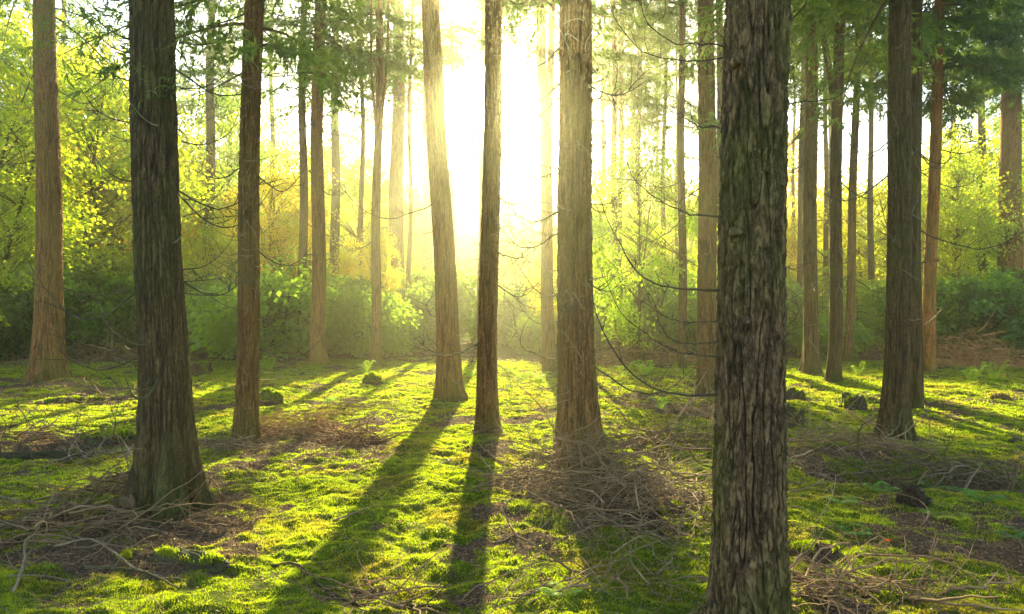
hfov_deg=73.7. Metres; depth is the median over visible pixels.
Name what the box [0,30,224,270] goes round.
broadleaf tree
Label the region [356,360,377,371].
fern
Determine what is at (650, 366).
fern
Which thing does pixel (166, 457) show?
conifer tree
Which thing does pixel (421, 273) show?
evergreen shrub
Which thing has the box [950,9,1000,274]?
conifer tree
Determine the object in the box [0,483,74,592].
fallen branch
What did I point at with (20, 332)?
evergreen shrub
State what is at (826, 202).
conifer tree
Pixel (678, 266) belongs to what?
young conifer
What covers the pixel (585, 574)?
brush heap
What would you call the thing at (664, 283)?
evergreen shrub
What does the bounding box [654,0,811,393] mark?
conifer tree
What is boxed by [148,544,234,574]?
mossy log
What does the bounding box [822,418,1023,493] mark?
brush heap
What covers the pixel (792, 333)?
evergreen shrub
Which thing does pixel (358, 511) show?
fallen branch
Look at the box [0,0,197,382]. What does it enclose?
conifer tree
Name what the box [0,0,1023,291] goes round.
sky
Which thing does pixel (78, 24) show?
conifer tree
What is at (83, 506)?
brush heap
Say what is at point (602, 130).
conifer tree
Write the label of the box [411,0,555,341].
conifer tree
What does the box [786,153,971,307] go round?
broadleaf tree
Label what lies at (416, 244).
broadleaf tree
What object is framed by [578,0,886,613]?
conifer tree
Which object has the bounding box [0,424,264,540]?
brush heap
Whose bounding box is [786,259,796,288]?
sapling
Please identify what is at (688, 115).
conifer tree
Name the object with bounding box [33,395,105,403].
mossy log
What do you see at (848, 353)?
conifer tree
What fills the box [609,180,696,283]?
broadleaf tree
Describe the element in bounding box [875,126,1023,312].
broadleaf tree
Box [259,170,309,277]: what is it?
broadleaf tree
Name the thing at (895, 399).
conifer tree
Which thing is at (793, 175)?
conifer tree
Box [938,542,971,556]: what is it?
fallen branch
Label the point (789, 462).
brush heap
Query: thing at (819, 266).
sapling
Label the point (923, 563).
fallen branch
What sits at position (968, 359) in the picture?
brush heap
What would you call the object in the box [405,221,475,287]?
broadleaf tree
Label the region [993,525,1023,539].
fern
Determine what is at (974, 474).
fallen branch
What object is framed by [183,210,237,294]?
sapling
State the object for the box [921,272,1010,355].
evergreen shrub
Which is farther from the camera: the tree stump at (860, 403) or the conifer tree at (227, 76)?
the conifer tree at (227, 76)
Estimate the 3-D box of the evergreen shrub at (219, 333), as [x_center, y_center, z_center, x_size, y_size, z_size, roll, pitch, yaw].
[-7.262,0.148,20.468,5.480,3.527,5.606,0,0,-2]
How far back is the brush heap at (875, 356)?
20.55 m
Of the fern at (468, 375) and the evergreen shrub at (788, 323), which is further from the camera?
the evergreen shrub at (788, 323)
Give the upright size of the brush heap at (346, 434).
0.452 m
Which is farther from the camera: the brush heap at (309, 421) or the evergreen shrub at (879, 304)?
the evergreen shrub at (879, 304)
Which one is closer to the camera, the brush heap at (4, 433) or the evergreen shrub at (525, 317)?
the brush heap at (4, 433)
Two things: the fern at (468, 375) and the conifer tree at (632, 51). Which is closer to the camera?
the fern at (468, 375)
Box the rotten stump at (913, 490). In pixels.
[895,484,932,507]
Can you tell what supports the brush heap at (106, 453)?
on the ground
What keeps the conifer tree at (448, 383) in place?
on the ground
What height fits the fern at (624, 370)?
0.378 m
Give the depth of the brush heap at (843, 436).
7.69 m
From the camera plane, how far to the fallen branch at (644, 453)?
6.79 m
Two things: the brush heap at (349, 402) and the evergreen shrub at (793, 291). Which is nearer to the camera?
the brush heap at (349, 402)
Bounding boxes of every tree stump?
[191,362,212,375]
[786,387,806,400]
[786,403,807,427]
[838,391,867,410]
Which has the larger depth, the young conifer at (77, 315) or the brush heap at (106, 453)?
the young conifer at (77, 315)
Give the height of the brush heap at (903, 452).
0.661 m
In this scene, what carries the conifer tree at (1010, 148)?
on the ground
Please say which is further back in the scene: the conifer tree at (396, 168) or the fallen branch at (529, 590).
the conifer tree at (396, 168)
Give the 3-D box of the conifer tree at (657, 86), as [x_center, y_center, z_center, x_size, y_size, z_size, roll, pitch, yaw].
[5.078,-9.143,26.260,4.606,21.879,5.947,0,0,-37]
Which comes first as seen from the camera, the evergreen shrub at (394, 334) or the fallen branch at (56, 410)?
the fallen branch at (56, 410)
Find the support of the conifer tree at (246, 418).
on the ground
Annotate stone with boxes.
[1008,437,1023,442]
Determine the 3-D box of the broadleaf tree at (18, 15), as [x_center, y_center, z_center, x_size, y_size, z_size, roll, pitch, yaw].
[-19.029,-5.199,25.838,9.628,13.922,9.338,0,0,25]
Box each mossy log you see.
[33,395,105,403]
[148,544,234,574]
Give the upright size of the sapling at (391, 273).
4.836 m
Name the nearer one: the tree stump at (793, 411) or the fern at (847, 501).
the fern at (847, 501)
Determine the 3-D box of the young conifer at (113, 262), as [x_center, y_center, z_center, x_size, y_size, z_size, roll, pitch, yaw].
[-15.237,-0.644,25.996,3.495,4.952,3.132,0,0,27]
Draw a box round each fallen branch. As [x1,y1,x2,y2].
[0,413,74,428]
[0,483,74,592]
[0,484,89,522]
[0,506,67,528]
[5,407,118,436]
[7,546,101,580]
[41,516,169,576]
[55,501,134,528]
[85,551,189,588]
[234,464,257,480]
[300,434,357,473]
[321,570,436,591]
[333,502,402,520]
[518,571,634,595]
[609,425,693,461]
[611,531,709,561]
[630,480,656,545]
[682,448,712,453]
[787,474,842,491]
[790,552,845,601]
[790,571,846,613]
[816,472,843,521]
[816,531,846,564]
[834,553,914,594]
[867,536,997,610]
[891,489,928,539]
[894,547,969,588]
[917,467,932,486]
[929,529,936,553]
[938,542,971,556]
[962,459,988,493]
[1011,449,1023,491]
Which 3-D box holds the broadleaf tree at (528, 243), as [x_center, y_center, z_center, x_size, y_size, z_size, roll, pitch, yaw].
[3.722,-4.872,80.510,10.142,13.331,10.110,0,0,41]
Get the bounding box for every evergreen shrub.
[0,251,33,298]
[0,263,109,355]
[0,267,33,358]
[0,301,74,357]
[63,256,136,354]
[66,253,195,344]
[67,262,226,352]
[130,273,270,353]
[185,254,359,359]
[205,276,309,351]
[307,262,371,354]
[326,284,422,359]
[367,262,434,346]
[368,281,435,351]
[383,313,462,351]
[385,262,476,349]
[418,267,473,346]
[462,305,504,342]
[464,284,555,348]
[471,267,594,334]
[507,301,599,351]
[507,316,541,354]
[555,282,663,350]
[593,273,693,347]
[606,285,678,349]
[641,266,716,347]
[654,294,716,353]
[785,281,828,352]
[785,303,792,338]
[786,311,802,351]
[787,310,828,351]
[788,311,873,360]
[825,275,885,350]
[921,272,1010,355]
[938,262,1023,360]
[941,271,1023,359]
[969,298,1023,358]
[980,266,1023,289]
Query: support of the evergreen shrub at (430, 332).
on the ground
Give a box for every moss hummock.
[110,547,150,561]
[788,539,841,562]
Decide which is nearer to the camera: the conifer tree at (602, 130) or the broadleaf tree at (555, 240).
the conifer tree at (602, 130)
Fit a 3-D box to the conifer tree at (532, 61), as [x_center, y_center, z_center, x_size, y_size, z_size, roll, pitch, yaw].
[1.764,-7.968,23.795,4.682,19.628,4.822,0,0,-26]
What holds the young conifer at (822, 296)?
on the ground
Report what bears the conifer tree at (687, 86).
on the ground
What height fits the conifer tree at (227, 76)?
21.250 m
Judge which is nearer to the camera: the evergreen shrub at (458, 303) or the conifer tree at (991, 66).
the conifer tree at (991, 66)
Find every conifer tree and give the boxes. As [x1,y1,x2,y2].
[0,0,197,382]
[1,0,371,527]
[9,0,119,216]
[59,0,385,440]
[175,0,281,276]
[197,0,443,364]
[200,4,241,279]
[229,0,310,272]
[229,0,375,354]
[277,0,391,283]
[287,0,468,365]
[296,0,425,274]
[326,0,558,402]
[337,0,452,284]
[348,8,454,150]
[351,0,475,289]
[405,0,623,437]
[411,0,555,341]
[412,1,467,275]
[415,0,510,247]
[421,39,478,154]
[442,0,646,372]
[464,0,637,364]
[466,0,714,484]
[502,0,633,352]
[535,36,610,134]
[552,0,659,287]
[553,0,677,348]
[553,0,696,351]
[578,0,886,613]
[592,0,723,368]
[592,1,697,286]
[593,1,716,278]
[594,2,674,276]
[626,0,723,270]
[632,0,716,274]
[642,23,696,253]
[646,0,990,374]
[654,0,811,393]
[656,0,1023,439]
[689,6,724,92]
[714,0,888,382]
[715,39,820,118]
[785,0,869,280]
[787,0,933,361]
[788,0,851,350]
[789,31,874,295]
[790,53,822,277]
[792,0,1023,371]
[797,14,952,347]
[799,0,1023,408]
[818,26,849,174]
[821,8,888,273]
[824,0,1023,276]
[924,0,976,241]
[924,0,1023,289]
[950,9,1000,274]
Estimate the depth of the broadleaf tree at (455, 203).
87.71 m
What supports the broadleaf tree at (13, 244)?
on the ground
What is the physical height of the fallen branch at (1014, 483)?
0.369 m
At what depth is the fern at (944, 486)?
6.60 m
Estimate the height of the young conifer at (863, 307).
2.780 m
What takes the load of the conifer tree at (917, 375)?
on the ground
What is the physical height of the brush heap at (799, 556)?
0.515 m
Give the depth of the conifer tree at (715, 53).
38.16 m
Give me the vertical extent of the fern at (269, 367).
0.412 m
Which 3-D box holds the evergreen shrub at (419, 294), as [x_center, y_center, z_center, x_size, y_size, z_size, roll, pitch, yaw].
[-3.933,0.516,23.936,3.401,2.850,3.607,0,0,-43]
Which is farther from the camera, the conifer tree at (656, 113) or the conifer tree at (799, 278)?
the conifer tree at (656, 113)
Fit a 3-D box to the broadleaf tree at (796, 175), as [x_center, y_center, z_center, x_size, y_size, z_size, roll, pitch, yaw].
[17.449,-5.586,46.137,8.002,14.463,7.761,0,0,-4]
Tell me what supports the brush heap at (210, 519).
on the ground
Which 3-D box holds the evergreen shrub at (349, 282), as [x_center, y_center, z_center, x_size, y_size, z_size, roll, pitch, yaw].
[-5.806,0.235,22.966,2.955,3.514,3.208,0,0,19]
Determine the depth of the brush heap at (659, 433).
7.75 m
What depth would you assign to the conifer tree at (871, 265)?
25.92 m
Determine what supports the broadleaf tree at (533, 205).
on the ground
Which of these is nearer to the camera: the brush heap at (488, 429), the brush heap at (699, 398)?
the brush heap at (488, 429)
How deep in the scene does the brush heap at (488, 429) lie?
8.34 m
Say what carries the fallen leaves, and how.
on the ground
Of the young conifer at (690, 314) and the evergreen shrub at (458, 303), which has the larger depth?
the evergreen shrub at (458, 303)
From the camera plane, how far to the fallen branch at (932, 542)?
4.41 m
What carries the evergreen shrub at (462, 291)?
on the ground
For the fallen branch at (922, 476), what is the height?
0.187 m
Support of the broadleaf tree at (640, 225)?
on the ground
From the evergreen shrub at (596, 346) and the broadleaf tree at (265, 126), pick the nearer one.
the evergreen shrub at (596, 346)
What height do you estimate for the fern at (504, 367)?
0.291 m
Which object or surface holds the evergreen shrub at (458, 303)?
on the ground
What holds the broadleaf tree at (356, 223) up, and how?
on the ground
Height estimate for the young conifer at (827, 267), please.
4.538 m
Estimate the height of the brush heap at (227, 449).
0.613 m
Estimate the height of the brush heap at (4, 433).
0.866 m
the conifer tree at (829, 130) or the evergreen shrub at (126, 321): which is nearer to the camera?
the evergreen shrub at (126, 321)
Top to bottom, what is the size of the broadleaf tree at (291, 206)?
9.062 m
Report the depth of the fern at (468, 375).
15.65 m
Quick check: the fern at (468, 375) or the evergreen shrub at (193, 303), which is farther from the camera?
the evergreen shrub at (193, 303)
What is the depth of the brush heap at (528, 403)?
10.67 m
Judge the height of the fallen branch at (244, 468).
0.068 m
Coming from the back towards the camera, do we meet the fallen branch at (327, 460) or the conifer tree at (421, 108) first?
the conifer tree at (421, 108)
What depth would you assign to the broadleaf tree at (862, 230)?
60.30 m
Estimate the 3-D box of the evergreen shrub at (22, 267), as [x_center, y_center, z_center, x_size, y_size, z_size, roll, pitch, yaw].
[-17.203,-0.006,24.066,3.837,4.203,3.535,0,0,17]
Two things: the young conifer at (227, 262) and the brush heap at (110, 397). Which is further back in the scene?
the young conifer at (227, 262)
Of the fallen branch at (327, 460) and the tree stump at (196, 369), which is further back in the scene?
the tree stump at (196, 369)
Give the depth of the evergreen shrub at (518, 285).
30.09 m
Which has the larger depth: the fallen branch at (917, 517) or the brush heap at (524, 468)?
the brush heap at (524, 468)
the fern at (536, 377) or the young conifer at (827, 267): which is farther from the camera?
the young conifer at (827, 267)
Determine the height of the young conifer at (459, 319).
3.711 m
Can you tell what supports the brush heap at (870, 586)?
on the ground
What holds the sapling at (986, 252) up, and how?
on the ground
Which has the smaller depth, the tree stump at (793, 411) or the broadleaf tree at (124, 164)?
the tree stump at (793, 411)
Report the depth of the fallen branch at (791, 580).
3.72 m
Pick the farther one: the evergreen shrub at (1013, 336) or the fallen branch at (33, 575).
the evergreen shrub at (1013, 336)
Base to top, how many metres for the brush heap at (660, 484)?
1.190 m
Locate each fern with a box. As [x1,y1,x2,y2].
[260,353,282,369]
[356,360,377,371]
[464,367,476,376]
[498,361,517,371]
[510,370,535,379]
[526,371,548,380]
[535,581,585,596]
[614,361,636,376]
[634,360,655,374]
[651,396,669,407]
[804,570,842,585]
[822,495,858,504]
[836,523,872,536]
[851,361,864,374]
[863,481,900,492]
[918,480,959,491]
[919,509,970,521]
[958,488,1006,502]
[959,364,991,380]
[981,360,1013,378]
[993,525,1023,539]
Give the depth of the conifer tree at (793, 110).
29.99 m
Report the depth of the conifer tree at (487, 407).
8.53 m
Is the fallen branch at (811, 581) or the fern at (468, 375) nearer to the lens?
the fallen branch at (811, 581)
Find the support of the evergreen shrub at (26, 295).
on the ground
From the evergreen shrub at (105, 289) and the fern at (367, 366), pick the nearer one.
the fern at (367, 366)
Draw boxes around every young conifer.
[64,250,109,356]
[87,229,132,347]
[222,242,237,282]
[293,254,338,351]
[427,267,470,344]
[667,249,694,283]
[672,295,695,352]
[796,269,829,353]
[817,249,846,308]
[843,279,884,357]
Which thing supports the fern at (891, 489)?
on the ground
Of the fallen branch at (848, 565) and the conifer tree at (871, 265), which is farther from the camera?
the conifer tree at (871, 265)
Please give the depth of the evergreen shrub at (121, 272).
26.24 m
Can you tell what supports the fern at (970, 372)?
on the ground
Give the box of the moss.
[0,352,1023,613]
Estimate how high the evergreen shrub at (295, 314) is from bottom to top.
3.049 m
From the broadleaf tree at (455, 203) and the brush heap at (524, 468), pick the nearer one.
the brush heap at (524, 468)
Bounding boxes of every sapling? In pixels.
[122,243,133,275]
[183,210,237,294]
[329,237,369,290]
[343,219,408,338]
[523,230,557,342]
[786,212,818,284]
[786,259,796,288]
[817,242,845,300]
[921,191,976,281]
[957,194,1023,277]
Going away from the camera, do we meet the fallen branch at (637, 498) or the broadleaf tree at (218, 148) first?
the fallen branch at (637, 498)
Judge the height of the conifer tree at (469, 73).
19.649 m
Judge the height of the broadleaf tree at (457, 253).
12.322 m
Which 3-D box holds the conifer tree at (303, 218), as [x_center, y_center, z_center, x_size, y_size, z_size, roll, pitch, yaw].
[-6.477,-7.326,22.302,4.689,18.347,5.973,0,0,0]
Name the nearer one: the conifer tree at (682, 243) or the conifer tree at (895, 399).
the conifer tree at (895, 399)
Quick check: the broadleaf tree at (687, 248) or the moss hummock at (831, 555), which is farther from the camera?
the broadleaf tree at (687, 248)
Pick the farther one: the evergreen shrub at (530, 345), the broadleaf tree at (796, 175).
the broadleaf tree at (796, 175)
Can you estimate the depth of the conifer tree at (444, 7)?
24.94 m
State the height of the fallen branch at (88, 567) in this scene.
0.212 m
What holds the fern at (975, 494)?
on the ground
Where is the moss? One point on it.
(170, 592)
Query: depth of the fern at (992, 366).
14.48 m
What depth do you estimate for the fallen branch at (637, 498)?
4.79 m
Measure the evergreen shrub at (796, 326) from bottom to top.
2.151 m
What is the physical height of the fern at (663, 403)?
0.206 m
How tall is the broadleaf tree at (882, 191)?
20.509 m
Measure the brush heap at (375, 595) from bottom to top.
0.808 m
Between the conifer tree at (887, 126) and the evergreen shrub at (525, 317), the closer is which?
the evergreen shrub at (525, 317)
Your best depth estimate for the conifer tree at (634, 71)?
25.75 m
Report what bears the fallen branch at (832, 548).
on the ground
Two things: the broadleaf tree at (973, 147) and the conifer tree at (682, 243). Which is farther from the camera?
the broadleaf tree at (973, 147)
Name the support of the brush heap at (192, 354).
on the ground
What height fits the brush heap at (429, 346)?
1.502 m
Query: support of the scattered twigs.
on the ground
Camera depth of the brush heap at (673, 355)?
18.72 m
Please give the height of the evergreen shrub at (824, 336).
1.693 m
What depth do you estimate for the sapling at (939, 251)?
29.41 m
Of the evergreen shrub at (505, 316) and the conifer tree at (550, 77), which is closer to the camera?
the conifer tree at (550, 77)
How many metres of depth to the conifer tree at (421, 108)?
32.65 m
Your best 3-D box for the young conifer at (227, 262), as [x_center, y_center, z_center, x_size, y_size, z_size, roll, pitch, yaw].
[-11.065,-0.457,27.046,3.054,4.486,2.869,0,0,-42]
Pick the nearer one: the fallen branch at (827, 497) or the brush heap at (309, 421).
the fallen branch at (827, 497)
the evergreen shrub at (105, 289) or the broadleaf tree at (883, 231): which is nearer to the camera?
the evergreen shrub at (105, 289)
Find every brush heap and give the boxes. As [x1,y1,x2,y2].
[0,323,207,363]
[0,364,137,411]
[0,384,135,450]
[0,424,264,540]
[0,451,235,567]
[22,401,209,471]
[137,487,294,545]
[189,342,270,358]
[197,407,317,460]
[214,397,365,440]
[229,493,603,613]
[291,380,425,413]
[294,412,419,447]
[352,321,509,356]
[434,375,708,516]
[438,394,845,573]
[449,418,515,437]
[481,468,708,613]
[498,389,599,418]
[554,369,818,463]
[594,316,696,369]
[648,369,714,406]
[683,524,902,613]
[699,372,949,461]
[702,501,1023,613]
[706,438,884,485]
[794,331,943,361]
[813,408,1014,480]
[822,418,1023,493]
[936,310,1023,369]
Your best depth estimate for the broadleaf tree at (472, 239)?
80.60 m
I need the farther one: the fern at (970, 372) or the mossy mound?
the fern at (970, 372)
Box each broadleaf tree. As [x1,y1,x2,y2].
[0,0,132,269]
[0,28,126,326]
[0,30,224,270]
[0,33,233,297]
[68,119,237,276]
[105,62,298,277]
[183,160,268,277]
[187,93,331,284]
[198,145,346,283]
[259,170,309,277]
[275,131,424,277]
[288,188,357,266]
[292,127,388,271]
[328,180,420,272]
[351,164,433,278]
[403,174,478,256]
[403,176,478,274]
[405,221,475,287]
[421,173,515,293]
[459,221,478,295]
[467,165,556,290]
[469,221,526,289]
[474,213,540,289]
[507,215,554,280]
[526,192,625,288]
[532,176,660,297]
[554,116,718,362]
[608,162,697,287]
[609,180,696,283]
[648,196,717,281]
[666,151,797,283]
[786,121,823,270]
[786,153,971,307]
[787,190,865,298]
[817,177,885,295]
[860,134,993,278]
[863,149,996,230]
[865,199,942,282]
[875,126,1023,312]
[921,98,1023,273]
[958,95,1023,272]
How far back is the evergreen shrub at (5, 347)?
20.77 m
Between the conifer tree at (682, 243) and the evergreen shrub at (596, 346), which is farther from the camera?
the evergreen shrub at (596, 346)
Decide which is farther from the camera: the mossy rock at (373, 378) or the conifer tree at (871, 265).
the conifer tree at (871, 265)
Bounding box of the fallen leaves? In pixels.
[0,353,1023,613]
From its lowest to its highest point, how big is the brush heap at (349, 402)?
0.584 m
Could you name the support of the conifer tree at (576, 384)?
on the ground
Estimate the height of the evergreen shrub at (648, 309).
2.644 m
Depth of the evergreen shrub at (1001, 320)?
21.22 m
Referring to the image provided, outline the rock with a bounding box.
[118,494,138,514]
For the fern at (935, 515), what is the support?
on the ground
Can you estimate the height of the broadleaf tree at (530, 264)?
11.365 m
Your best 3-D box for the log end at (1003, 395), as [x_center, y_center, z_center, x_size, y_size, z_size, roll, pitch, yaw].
[8.545,1.596,11.945,0.415,0.192,0.371,0,0,-17]
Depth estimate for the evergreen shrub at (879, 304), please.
24.21 m
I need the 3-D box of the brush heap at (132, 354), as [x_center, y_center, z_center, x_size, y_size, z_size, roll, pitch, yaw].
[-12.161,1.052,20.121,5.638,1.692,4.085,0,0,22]
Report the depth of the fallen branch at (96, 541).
4.38 m
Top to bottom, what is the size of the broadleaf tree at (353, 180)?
11.035 m
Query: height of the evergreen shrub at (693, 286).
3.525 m
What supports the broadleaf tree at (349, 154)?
on the ground
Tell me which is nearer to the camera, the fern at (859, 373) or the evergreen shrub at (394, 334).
the fern at (859, 373)
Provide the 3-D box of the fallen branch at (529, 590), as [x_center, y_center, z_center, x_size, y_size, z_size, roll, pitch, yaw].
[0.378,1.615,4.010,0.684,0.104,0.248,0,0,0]
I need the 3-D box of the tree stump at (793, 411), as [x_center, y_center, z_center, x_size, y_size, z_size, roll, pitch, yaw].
[3.743,1.474,9.302,0.590,0.353,0.492,0,0,0]
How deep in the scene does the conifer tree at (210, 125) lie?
28.06 m
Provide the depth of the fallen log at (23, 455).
7.31 m
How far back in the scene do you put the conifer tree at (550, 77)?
18.50 m
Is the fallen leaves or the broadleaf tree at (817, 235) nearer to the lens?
the fallen leaves
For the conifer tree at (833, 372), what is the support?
on the ground
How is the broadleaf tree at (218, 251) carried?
on the ground
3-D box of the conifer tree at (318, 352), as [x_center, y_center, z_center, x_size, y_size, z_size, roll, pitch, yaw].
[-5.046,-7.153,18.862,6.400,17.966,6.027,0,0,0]
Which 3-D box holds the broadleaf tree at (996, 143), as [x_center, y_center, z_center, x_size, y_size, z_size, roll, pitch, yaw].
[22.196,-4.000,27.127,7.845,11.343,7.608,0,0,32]
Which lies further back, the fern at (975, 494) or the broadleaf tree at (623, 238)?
the broadleaf tree at (623, 238)
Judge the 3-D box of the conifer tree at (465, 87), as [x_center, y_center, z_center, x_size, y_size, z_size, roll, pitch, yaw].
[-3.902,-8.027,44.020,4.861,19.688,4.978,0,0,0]
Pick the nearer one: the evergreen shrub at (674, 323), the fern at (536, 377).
the fern at (536, 377)
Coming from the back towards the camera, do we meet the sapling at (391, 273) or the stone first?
the sapling at (391, 273)
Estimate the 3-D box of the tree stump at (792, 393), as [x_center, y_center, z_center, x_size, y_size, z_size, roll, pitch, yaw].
[4.838,1.502,11.851,0.585,0.297,0.521,0,0,0]
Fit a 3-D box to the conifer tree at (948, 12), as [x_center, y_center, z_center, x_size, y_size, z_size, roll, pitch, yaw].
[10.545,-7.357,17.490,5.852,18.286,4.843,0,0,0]
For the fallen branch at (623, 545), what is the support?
on the ground
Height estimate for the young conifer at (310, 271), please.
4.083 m
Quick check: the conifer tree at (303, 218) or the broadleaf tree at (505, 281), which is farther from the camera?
the broadleaf tree at (505, 281)
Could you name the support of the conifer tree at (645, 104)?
on the ground
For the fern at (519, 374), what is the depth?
15.05 m
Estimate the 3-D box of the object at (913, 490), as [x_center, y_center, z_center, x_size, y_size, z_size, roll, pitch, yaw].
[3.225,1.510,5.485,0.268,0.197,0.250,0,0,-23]
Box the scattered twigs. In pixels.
[0,357,1023,613]
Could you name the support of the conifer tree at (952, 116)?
on the ground
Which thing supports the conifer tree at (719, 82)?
on the ground
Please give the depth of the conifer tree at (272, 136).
35.93 m
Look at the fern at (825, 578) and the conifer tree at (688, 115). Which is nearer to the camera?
the fern at (825, 578)
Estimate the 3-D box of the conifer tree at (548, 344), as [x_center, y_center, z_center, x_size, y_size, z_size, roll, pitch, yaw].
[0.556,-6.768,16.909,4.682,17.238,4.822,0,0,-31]
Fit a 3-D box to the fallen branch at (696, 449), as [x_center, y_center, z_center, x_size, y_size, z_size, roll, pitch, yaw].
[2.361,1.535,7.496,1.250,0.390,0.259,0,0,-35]
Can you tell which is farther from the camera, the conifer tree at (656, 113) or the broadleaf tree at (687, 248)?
the broadleaf tree at (687, 248)
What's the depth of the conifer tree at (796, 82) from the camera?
24.18 m
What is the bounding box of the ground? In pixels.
[0,323,1023,613]
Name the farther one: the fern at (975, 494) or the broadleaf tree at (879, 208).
the broadleaf tree at (879, 208)
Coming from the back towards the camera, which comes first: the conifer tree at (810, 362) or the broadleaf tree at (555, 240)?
the broadleaf tree at (555, 240)
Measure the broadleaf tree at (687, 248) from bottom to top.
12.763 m
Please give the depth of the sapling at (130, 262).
25.10 m
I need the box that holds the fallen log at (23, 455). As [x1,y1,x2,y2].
[0,451,92,460]
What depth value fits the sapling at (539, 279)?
23.61 m
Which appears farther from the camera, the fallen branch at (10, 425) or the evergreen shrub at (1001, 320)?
the evergreen shrub at (1001, 320)
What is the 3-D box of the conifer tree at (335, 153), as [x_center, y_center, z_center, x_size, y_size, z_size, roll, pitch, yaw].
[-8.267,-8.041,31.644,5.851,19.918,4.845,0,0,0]
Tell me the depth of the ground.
5.31 m
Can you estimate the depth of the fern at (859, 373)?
15.65 m
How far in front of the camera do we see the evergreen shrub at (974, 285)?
21.45 m
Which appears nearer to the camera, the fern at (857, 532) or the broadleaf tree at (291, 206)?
the fern at (857, 532)
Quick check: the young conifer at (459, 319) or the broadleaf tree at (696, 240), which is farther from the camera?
the broadleaf tree at (696, 240)
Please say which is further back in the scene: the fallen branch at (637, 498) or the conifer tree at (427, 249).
the conifer tree at (427, 249)
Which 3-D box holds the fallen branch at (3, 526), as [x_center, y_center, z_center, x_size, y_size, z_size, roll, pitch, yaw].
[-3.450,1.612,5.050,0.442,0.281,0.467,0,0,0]
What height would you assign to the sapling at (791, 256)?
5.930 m
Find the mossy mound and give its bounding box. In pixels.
[84,426,135,445]
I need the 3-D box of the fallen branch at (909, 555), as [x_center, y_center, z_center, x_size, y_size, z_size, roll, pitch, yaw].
[2.434,1.537,3.952,0.192,0.288,0.705,0,0,-31]
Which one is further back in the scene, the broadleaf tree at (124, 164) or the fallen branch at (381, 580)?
the broadleaf tree at (124, 164)
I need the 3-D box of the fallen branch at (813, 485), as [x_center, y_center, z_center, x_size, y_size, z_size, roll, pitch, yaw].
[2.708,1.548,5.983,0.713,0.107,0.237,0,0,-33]
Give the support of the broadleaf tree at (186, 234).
on the ground
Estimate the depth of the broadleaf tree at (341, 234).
70.84 m
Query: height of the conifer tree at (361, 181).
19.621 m
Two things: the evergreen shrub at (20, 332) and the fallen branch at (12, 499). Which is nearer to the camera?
the fallen branch at (12, 499)
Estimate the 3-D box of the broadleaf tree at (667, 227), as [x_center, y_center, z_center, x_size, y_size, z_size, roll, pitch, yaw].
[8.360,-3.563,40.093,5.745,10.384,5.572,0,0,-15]
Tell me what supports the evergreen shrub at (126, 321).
on the ground
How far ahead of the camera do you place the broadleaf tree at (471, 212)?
71.03 m
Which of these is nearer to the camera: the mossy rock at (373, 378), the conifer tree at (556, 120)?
the mossy rock at (373, 378)
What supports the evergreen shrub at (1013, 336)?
on the ground
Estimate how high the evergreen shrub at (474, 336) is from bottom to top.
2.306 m
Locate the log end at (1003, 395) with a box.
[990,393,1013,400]
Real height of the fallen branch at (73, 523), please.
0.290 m

